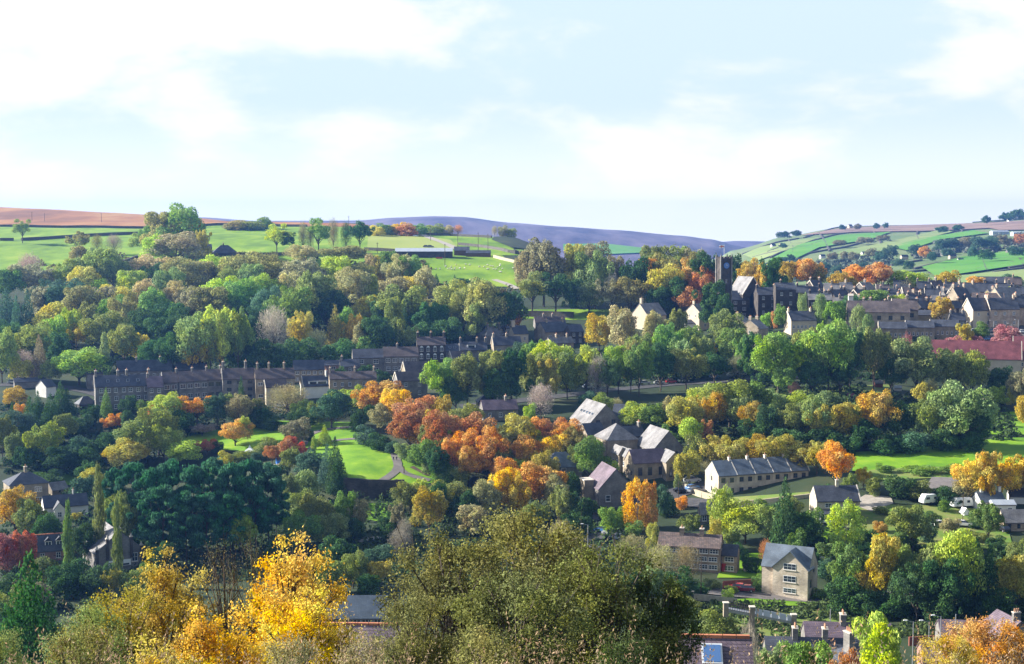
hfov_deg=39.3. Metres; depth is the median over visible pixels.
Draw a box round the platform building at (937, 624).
[935,619,981,640]
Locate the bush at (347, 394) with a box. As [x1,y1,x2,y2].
[340,389,353,406]
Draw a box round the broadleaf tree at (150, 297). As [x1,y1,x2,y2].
[138,286,173,318]
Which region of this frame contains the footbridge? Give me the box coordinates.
[722,600,796,646]
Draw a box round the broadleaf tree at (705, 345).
[690,334,716,375]
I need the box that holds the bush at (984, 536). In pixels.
[969,531,989,541]
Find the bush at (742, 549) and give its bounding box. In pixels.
[734,541,748,560]
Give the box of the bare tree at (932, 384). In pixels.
[924,379,938,400]
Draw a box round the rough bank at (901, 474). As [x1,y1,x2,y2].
[866,466,999,479]
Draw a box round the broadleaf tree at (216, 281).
[199,275,237,301]
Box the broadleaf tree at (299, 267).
[276,257,332,282]
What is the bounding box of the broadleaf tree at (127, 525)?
[110,489,138,536]
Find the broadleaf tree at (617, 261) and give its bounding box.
[597,254,624,304]
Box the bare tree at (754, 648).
[740,612,760,663]
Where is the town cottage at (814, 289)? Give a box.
[806,284,820,292]
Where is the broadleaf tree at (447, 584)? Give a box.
[373,522,536,663]
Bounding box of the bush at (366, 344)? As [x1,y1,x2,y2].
[353,335,384,348]
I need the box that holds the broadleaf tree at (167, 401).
[148,391,186,415]
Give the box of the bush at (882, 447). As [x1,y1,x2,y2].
[868,433,906,454]
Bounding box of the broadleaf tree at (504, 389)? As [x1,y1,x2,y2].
[481,368,512,399]
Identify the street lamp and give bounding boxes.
[903,620,913,663]
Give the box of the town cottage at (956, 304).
[948,296,961,312]
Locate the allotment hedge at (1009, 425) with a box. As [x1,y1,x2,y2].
[641,379,1023,450]
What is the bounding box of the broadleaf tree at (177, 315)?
[165,306,192,335]
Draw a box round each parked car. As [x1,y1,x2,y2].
[639,380,650,383]
[665,379,676,382]
[673,487,686,492]
[683,475,700,483]
[685,484,699,488]
[687,487,702,492]
[728,582,744,588]
[737,584,754,592]
[957,519,972,526]
[996,525,1010,531]
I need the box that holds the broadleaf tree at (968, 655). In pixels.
[914,631,982,663]
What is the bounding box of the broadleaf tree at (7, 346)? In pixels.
[0,326,20,382]
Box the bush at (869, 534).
[860,529,876,543]
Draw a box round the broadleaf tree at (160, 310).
[153,302,186,336]
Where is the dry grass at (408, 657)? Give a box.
[4,592,1023,663]
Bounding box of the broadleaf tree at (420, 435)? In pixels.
[417,424,439,446]
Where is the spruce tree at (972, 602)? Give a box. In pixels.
[957,535,988,617]
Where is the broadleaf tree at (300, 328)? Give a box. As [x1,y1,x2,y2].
[286,309,313,344]
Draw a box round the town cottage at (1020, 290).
[1010,283,1023,295]
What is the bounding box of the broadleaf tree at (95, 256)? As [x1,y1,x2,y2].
[81,245,123,279]
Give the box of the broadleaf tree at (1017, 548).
[1005,538,1023,562]
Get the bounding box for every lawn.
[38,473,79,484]
[181,426,434,485]
[256,421,359,443]
[362,503,394,520]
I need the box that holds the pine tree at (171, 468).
[147,458,192,549]
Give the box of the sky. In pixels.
[0,0,1023,241]
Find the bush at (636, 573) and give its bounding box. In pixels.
[622,567,648,593]
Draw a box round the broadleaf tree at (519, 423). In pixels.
[497,412,538,444]
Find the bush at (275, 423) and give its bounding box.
[257,416,283,430]
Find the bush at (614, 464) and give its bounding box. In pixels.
[605,460,619,469]
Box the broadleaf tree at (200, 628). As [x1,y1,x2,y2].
[148,596,262,663]
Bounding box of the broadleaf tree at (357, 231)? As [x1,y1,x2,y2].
[344,220,375,246]
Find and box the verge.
[715,598,832,606]
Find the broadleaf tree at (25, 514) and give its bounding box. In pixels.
[8,498,47,534]
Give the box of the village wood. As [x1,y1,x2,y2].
[910,232,1023,258]
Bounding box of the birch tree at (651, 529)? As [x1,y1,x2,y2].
[645,522,659,550]
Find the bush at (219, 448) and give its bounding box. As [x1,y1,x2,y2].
[211,441,223,453]
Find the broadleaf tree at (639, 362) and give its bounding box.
[622,340,655,396]
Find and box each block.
[13,377,45,388]
[93,367,149,410]
[594,423,638,457]
[877,322,906,340]
[905,320,934,339]
[918,310,938,320]
[929,319,958,339]
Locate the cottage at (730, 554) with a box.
[721,544,739,573]
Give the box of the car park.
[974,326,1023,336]
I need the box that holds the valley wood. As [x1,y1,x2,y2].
[753,255,893,281]
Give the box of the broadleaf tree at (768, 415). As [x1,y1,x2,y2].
[753,404,783,436]
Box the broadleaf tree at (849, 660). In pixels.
[826,647,860,663]
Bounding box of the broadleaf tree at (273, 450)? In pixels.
[262,445,280,463]
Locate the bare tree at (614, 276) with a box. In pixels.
[604,272,618,306]
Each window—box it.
[35,486,42,491]
[56,552,61,557]
[131,552,137,561]
[164,385,169,389]
[180,384,185,388]
[638,467,641,475]
[648,467,651,474]
[669,467,671,476]
[670,547,678,552]
[699,549,707,553]
[699,556,707,561]
[699,564,707,569]
[702,516,706,521]
[708,557,717,562]
[708,565,717,570]
[710,550,718,554]
[724,557,733,562]
[724,566,733,571]
[750,292,753,307]
[782,587,795,594]
[783,563,795,571]
[783,575,795,583]
[825,503,831,507]
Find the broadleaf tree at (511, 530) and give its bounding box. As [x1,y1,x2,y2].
[437,500,614,663]
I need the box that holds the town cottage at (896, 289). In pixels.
[879,284,898,292]
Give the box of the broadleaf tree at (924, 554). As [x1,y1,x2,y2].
[904,540,957,605]
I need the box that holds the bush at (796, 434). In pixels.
[771,422,812,446]
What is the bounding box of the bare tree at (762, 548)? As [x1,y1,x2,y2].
[758,538,769,558]
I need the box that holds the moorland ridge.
[724,241,765,247]
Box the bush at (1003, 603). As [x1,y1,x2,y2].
[977,586,1019,619]
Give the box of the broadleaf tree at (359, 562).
[341,550,370,588]
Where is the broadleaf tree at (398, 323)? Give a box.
[378,297,407,346]
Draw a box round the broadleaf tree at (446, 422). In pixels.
[421,408,465,446]
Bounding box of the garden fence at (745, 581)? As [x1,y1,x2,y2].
[723,579,752,588]
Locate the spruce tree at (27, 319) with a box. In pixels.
[20,288,36,344]
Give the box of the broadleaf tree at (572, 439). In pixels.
[560,425,586,455]
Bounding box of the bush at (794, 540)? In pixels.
[785,527,806,546]
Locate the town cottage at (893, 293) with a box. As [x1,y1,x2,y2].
[888,288,900,295]
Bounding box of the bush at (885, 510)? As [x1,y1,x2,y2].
[872,506,889,515]
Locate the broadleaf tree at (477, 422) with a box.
[458,411,499,435]
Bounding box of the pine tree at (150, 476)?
[129,467,173,528]
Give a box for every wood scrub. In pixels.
[22,251,515,312]
[768,523,1023,616]
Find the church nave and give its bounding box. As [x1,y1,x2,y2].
[732,276,758,314]
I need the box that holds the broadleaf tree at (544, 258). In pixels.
[513,237,570,306]
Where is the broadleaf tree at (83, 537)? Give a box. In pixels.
[70,521,97,564]
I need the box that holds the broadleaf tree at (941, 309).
[928,296,954,319]
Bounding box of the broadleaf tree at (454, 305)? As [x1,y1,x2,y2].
[447,286,470,337]
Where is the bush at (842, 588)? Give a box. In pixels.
[823,574,865,615]
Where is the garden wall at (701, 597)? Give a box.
[694,594,736,602]
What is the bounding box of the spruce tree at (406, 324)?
[398,301,410,346]
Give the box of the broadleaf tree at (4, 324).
[0,319,24,350]
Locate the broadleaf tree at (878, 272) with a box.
[861,261,893,285]
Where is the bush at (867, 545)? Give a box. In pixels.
[857,542,871,553]
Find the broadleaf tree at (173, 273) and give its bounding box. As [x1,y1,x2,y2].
[152,266,185,294]
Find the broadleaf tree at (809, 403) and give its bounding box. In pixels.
[793,393,831,429]
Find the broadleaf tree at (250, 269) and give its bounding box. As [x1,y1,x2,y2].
[237,261,268,280]
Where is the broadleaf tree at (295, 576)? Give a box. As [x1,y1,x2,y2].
[223,521,361,663]
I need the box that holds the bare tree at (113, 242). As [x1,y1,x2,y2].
[104,234,122,250]
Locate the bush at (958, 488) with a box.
[951,481,975,496]
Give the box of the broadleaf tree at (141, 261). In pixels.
[128,253,176,284]
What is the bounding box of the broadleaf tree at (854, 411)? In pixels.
[843,402,871,433]
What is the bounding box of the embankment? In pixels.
[688,608,871,644]
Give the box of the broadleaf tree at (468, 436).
[445,427,480,450]
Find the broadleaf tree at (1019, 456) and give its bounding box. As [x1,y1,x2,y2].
[1013,453,1023,488]
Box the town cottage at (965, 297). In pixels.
[964,293,978,301]
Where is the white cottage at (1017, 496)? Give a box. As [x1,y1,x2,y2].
[1006,488,1023,503]
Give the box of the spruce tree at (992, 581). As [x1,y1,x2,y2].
[973,542,1002,615]
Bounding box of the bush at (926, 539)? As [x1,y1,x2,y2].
[920,522,938,542]
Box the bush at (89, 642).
[33,615,125,663]
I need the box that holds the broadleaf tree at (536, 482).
[510,460,568,505]
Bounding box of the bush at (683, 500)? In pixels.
[674,495,687,509]
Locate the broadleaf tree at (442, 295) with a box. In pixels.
[430,278,467,320]
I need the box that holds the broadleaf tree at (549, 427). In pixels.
[538,416,568,439]
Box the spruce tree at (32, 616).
[0,549,72,663]
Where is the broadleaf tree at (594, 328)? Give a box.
[584,313,612,351]
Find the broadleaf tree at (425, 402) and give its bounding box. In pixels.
[391,394,443,417]
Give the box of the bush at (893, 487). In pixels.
[883,473,916,498]
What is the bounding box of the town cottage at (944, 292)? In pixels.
[941,286,947,294]
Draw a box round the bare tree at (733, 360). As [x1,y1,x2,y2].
[728,353,743,378]
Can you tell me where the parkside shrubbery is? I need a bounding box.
[0,400,360,473]
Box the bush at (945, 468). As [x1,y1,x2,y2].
[939,463,960,472]
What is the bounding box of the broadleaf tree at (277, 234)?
[264,223,293,251]
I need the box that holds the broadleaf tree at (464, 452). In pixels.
[453,445,480,483]
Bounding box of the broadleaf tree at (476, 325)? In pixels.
[464,303,492,336]
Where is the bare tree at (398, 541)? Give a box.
[387,528,411,554]
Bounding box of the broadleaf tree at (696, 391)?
[684,382,712,400]
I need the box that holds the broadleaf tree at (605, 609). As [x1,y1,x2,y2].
[530,533,697,663]
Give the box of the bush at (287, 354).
[266,336,304,367]
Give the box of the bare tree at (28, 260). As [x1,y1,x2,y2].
[17,251,44,272]
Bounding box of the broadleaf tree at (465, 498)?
[449,489,480,517]
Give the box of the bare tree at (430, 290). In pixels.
[424,282,436,300]
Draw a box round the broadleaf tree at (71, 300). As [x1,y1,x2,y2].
[60,285,106,314]
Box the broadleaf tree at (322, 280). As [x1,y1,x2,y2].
[279,270,337,332]
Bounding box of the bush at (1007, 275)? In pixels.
[1001,274,1023,283]
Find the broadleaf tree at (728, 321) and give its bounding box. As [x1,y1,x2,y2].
[705,308,747,341]
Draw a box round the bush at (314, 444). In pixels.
[311,436,317,449]
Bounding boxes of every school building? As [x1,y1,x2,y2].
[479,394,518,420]
[624,448,663,480]
[661,448,677,480]
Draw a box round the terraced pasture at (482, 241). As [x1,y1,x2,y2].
[429,235,527,254]
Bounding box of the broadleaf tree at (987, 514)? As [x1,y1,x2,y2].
[968,500,1006,537]
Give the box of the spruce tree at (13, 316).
[10,295,23,335]
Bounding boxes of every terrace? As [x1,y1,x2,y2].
[328,365,376,389]
[762,622,864,653]
[800,609,891,637]
[831,626,866,663]
[945,278,1013,292]
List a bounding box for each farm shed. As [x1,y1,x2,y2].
[454,246,469,255]
[466,250,490,256]
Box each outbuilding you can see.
[48,481,67,494]
[263,379,287,404]
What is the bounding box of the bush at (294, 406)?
[290,399,308,418]
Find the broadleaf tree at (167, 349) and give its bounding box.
[153,332,188,371]
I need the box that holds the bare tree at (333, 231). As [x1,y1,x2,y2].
[328,216,339,247]
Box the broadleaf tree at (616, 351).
[602,344,629,393]
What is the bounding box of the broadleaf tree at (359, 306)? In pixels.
[348,294,378,317]
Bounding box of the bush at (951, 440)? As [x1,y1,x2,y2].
[928,426,963,451]
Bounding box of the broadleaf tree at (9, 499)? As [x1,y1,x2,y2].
[0,484,41,530]
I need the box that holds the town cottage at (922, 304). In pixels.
[915,296,929,309]
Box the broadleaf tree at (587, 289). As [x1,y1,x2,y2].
[575,281,606,313]
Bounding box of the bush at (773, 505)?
[766,504,785,519]
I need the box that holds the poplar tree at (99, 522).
[92,461,106,541]
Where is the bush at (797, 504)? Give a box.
[780,495,804,512]
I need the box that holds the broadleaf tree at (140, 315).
[126,306,160,339]
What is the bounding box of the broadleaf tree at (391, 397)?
[379,388,411,412]
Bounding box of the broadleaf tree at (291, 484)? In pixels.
[282,472,302,500]
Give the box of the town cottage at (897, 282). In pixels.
[893,276,908,289]
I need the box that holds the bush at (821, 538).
[812,535,825,544]
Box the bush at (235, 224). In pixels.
[223,220,253,229]
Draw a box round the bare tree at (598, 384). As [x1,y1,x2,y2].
[587,353,608,392]
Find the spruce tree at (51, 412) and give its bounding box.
[40,394,59,428]
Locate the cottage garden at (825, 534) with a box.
[807,529,872,558]
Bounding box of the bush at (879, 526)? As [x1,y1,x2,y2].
[872,521,888,532]
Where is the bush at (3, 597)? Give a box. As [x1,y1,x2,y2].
[0,583,25,618]
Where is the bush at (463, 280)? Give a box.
[456,278,471,284]
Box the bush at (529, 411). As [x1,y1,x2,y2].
[522,402,536,419]
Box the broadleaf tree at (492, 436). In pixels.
[474,424,510,462]
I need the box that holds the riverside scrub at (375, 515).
[144,491,643,588]
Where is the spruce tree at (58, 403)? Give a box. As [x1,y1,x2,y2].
[53,381,71,414]
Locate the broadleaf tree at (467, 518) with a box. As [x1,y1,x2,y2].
[455,503,493,533]
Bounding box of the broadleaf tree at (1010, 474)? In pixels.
[998,457,1023,498]
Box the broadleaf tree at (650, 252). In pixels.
[639,242,672,298]
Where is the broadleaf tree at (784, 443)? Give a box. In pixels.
[753,433,803,459]
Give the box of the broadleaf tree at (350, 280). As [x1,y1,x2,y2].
[333,266,372,305]
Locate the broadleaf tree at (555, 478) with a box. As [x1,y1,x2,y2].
[541,472,569,516]
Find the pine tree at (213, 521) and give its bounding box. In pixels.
[186,491,229,565]
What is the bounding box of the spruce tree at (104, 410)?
[100,387,112,417]
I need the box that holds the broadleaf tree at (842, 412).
[822,402,860,437]
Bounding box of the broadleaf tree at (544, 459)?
[529,449,560,477]
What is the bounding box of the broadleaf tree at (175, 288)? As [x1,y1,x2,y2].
[163,280,192,302]
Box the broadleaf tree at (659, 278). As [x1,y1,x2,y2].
[643,263,686,309]
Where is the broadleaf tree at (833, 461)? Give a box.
[816,439,856,480]
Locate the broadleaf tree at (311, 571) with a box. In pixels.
[305,556,322,579]
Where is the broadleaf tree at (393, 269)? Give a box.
[379,253,415,283]
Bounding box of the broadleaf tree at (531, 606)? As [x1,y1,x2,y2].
[445,554,606,663]
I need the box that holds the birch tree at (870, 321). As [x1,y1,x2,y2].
[860,313,875,337]
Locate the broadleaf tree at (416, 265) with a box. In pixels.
[398,254,429,276]
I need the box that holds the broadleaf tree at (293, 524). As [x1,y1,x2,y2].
[280,509,323,543]
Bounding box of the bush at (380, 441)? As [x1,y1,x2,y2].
[366,432,392,450]
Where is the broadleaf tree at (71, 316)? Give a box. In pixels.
[54,307,84,349]
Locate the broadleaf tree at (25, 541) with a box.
[4,529,37,572]
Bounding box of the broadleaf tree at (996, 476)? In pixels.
[973,451,1003,494]
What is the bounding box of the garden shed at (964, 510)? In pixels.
[959,507,968,515]
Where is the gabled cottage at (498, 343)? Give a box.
[490,332,520,351]
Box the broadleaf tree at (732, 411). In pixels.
[724,393,757,425]
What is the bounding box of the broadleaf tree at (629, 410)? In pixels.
[617,401,655,425]
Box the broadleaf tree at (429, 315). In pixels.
[407,301,449,327]
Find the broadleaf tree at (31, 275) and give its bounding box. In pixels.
[3,262,61,291]
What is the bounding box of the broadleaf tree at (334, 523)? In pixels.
[310,511,351,545]
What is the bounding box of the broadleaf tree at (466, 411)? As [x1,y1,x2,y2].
[447,403,485,430]
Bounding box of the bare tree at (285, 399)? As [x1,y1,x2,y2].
[261,381,309,413]
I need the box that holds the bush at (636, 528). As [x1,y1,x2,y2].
[623,520,643,536]
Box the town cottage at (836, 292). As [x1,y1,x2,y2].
[830,285,847,296]
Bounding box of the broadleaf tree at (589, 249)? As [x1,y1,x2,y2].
[584,240,611,264]
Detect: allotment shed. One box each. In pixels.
[874,380,883,387]
[893,385,901,390]
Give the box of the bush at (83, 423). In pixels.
[69,413,93,434]
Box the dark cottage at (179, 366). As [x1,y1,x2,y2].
[175,359,207,371]
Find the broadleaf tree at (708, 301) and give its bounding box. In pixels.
[691,279,725,322]
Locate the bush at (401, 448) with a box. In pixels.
[393,442,411,459]
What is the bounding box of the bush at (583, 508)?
[566,490,598,525]
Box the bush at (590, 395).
[577,390,596,406]
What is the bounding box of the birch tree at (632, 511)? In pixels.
[621,477,655,526]
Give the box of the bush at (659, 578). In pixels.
[643,562,666,594]
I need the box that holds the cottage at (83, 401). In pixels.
[74,396,94,409]
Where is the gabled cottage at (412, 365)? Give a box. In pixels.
[401,361,432,376]
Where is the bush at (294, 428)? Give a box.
[278,416,310,442]
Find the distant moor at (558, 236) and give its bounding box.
[198,216,745,277]
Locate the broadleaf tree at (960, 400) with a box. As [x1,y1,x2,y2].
[918,378,999,447]
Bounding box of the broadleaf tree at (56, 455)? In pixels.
[42,445,83,475]
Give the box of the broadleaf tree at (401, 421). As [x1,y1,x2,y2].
[385,408,425,444]
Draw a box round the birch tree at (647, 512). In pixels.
[641,480,658,528]
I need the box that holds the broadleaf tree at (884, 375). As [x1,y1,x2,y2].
[876,354,910,392]
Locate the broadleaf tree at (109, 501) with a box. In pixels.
[101,494,113,510]
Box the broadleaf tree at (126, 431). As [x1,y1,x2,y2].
[112,419,164,459]
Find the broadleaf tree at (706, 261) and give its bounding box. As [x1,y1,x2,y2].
[689,250,717,289]
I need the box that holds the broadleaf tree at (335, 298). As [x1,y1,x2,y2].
[310,288,351,326]
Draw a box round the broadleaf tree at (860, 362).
[844,326,864,388]
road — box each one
[0,383,93,395]
[459,375,866,407]
[693,589,912,601]
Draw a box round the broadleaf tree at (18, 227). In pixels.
[12,218,30,242]
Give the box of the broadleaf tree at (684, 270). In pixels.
[666,256,700,290]
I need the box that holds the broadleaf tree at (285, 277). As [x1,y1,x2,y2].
[276,271,303,298]
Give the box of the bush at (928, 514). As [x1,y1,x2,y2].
[924,511,941,520]
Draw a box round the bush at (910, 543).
[900,536,919,549]
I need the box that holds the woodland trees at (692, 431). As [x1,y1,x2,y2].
[2,209,1023,591]
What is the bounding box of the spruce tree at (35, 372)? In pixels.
[29,333,48,378]
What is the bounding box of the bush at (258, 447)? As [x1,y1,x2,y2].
[253,437,277,456]
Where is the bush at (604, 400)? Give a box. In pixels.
[593,392,617,408]
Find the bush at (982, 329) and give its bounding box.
[972,321,989,336]
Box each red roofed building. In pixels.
[931,338,1021,372]
[1013,336,1023,369]
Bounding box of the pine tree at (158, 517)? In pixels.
[136,483,189,547]
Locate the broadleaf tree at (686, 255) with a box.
[679,247,706,265]
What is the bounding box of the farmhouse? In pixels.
[213,243,236,255]
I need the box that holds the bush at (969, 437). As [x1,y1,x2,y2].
[958,429,991,451]
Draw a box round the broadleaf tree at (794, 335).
[789,326,817,371]
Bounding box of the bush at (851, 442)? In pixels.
[833,436,862,453]
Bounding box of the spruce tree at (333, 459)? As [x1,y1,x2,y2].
[325,435,343,492]
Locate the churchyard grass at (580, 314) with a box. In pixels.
[521,309,634,319]
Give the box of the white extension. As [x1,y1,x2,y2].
[989,499,1016,508]
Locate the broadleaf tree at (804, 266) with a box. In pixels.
[795,258,828,281]
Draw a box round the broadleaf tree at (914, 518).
[885,504,938,549]
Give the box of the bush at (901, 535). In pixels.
[891,531,909,545]
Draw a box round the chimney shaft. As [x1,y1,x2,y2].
[848,294,853,300]
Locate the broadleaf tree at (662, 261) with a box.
[652,252,683,284]
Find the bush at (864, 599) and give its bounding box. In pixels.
[848,589,886,617]
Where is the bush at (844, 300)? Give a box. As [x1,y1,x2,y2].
[838,294,858,318]
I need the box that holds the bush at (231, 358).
[223,340,260,367]
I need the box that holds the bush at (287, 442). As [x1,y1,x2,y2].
[277,436,296,453]
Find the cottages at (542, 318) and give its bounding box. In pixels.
[533,313,565,327]
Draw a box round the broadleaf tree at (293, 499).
[283,488,320,520]
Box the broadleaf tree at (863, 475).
[854,466,872,489]
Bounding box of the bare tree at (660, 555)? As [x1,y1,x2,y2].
[644,542,680,572]
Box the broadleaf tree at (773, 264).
[759,255,787,286]
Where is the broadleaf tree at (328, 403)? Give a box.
[309,388,351,427]
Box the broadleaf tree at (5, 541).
[0,532,24,577]
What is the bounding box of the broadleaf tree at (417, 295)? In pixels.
[365,283,426,317]
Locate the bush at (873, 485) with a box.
[865,475,882,496]
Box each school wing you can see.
[580,422,603,439]
[621,419,643,438]
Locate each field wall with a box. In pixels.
[0,223,306,228]
[0,238,13,240]
[21,231,137,240]
[123,254,139,260]
[210,249,365,255]
[364,247,394,251]
[415,232,491,237]
[458,242,521,253]
[493,255,513,262]
[742,238,798,253]
[767,232,847,251]
[770,249,788,257]
[803,219,1023,237]
[804,242,865,254]
[819,233,829,251]
[872,269,927,277]
[890,259,922,265]
[893,228,980,240]
[913,248,1020,269]
[992,267,1023,271]
[1007,264,1023,268]
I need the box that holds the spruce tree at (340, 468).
[326,449,347,496]
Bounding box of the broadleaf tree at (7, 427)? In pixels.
[0,414,19,456]
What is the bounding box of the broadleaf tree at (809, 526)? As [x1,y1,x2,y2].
[789,511,820,545]
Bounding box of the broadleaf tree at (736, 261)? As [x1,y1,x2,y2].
[729,253,749,284]
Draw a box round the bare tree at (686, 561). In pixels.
[672,544,700,575]
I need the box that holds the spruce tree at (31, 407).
[23,396,41,432]
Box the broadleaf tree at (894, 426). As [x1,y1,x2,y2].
[879,399,917,436]
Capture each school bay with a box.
[611,444,623,471]
[621,446,628,473]
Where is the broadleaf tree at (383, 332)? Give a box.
[356,316,396,347]
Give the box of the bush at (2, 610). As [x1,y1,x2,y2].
[0,602,14,636]
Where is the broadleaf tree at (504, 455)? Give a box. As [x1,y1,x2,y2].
[485,446,515,472]
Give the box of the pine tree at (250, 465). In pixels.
[230,458,268,547]
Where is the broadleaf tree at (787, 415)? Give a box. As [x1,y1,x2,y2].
[770,401,808,433]
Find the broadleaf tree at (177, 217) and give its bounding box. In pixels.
[154,202,209,257]
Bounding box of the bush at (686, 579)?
[666,565,699,597]
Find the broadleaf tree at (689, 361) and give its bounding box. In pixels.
[668,347,709,388]
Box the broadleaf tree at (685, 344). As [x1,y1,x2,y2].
[662,337,696,377]
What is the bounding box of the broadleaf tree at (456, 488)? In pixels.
[428,479,471,516]
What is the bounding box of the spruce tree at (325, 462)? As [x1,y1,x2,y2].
[317,443,333,487]
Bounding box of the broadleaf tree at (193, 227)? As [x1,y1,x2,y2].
[187,218,206,242]
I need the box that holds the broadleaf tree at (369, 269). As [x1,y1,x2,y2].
[348,261,375,274]
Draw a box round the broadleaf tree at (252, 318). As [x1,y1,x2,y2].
[246,305,271,344]
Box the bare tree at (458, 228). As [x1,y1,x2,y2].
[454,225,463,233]
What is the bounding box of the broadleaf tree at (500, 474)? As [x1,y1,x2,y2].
[485,467,520,516]
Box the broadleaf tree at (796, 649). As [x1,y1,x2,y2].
[773,639,833,663]
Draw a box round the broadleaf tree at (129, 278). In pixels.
[116,269,146,291]
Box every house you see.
[2,464,49,501]
[35,379,56,397]
[41,489,88,515]
[85,362,102,388]
[146,371,162,402]
[161,368,178,396]
[177,367,194,400]
[192,365,208,400]
[206,364,221,396]
[221,359,254,398]
[254,362,294,401]
[292,360,324,382]
[299,370,328,398]
[312,622,423,662]
[324,360,339,377]
[339,354,359,370]
[352,348,383,373]
[383,342,418,372]
[416,331,445,363]
[446,344,459,362]
[475,394,494,407]
[534,317,566,340]
[550,452,581,476]
[632,297,666,329]
[676,304,689,312]
[678,633,753,663]
[686,300,710,330]
[686,319,694,327]
[697,502,714,523]
[705,457,737,495]
[730,311,748,328]
[731,455,755,491]
[732,290,749,315]
[744,315,768,345]
[749,452,773,486]
[753,283,773,317]
[761,542,818,600]
[766,453,791,482]
[773,279,795,317]
[783,307,816,334]
[785,455,809,478]
[796,282,808,309]
[806,289,832,317]
[809,477,861,522]
[900,255,908,259]
[947,282,970,304]
[948,254,956,258]
[948,280,980,295]
[960,293,988,327]
[971,293,1004,297]
[981,608,1023,662]
[986,293,1019,327]
[990,283,1020,297]
[1014,291,1023,324]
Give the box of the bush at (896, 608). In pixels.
[868,589,912,617]
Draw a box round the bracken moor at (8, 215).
[0,207,371,226]
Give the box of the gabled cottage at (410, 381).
[392,371,426,397]
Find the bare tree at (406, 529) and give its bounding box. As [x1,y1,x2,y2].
[396,516,414,543]
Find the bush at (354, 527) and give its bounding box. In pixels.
[341,516,366,543]
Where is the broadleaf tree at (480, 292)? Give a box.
[458,277,513,328]
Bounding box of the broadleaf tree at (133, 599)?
[56,580,182,663]
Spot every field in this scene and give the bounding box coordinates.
[367,234,456,250]
[429,257,519,286]
[563,243,643,253]
[742,237,817,259]
[770,232,887,259]
[803,222,1001,234]
[836,230,951,258]
[852,437,1023,470]
[892,269,1023,283]
[896,230,985,249]
[922,251,1023,275]
[975,220,1023,229]
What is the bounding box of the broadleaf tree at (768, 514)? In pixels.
[749,504,783,541]
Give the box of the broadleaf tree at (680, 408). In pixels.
[664,396,707,427]
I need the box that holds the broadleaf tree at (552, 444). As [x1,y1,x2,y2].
[536,433,570,454]
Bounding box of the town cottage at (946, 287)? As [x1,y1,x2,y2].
[937,282,950,291]
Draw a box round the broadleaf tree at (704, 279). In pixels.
[688,265,714,294]
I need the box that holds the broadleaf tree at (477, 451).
[474,436,499,475]
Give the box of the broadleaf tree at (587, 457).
[569,435,611,474]
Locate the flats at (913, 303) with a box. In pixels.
[891,295,917,320]
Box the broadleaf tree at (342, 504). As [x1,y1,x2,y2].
[329,490,357,519]
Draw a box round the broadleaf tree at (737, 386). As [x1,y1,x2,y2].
[698,378,753,427]
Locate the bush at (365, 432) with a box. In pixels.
[352,424,377,445]
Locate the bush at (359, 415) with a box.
[349,408,367,431]
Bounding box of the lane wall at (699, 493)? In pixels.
[683,482,714,498]
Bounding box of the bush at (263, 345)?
[243,337,277,367]
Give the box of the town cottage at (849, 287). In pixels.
[839,278,852,293]
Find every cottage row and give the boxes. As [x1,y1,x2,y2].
[16,532,65,560]
[658,524,723,573]
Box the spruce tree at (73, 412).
[60,388,77,416]
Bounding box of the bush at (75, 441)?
[68,434,92,452]
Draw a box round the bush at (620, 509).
[617,503,635,527]
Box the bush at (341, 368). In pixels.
[334,366,345,370]
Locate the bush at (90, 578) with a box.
[79,561,116,598]
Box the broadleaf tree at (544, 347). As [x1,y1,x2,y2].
[530,339,575,393]
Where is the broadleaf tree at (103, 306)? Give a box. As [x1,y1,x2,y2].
[95,294,127,316]
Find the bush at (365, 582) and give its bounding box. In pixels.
[356,573,381,594]
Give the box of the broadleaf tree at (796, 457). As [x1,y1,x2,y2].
[785,443,819,465]
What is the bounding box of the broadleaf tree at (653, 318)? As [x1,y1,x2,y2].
[640,310,667,337]
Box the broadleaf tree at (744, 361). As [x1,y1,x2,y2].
[736,331,761,382]
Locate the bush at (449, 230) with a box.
[442,225,453,233]
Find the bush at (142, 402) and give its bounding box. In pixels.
[135,399,151,421]
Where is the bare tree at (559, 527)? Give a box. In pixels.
[547,517,572,551]
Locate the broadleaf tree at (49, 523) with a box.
[30,512,62,533]
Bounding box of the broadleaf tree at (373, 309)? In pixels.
[362,301,390,328]
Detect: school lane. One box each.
[574,497,742,559]
[667,481,705,498]
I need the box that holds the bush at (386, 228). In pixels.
[376,223,395,234]
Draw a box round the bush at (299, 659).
[259,625,325,663]
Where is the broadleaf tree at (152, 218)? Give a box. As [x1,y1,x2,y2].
[138,211,182,256]
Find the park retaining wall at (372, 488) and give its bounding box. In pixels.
[343,478,404,498]
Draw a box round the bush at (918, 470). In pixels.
[897,464,941,475]
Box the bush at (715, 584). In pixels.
[703,578,720,588]
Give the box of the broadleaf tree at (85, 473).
[77,467,107,503]
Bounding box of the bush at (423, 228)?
[413,223,429,234]
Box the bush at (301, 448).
[296,441,307,453]
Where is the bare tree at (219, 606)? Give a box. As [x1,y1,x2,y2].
[170,531,259,663]
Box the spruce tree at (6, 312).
[0,288,23,324]
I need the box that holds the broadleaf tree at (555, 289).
[529,271,574,310]
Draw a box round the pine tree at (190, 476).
[168,463,215,550]
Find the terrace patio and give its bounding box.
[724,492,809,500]
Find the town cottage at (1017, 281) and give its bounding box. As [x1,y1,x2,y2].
[1004,273,1021,286]
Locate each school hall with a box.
[570,398,622,428]
[637,424,683,453]
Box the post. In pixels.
[701,555,701,590]
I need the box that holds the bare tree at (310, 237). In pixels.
[306,225,313,246]
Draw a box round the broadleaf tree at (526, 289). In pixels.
[518,270,549,310]
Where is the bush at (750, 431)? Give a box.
[737,417,773,441]

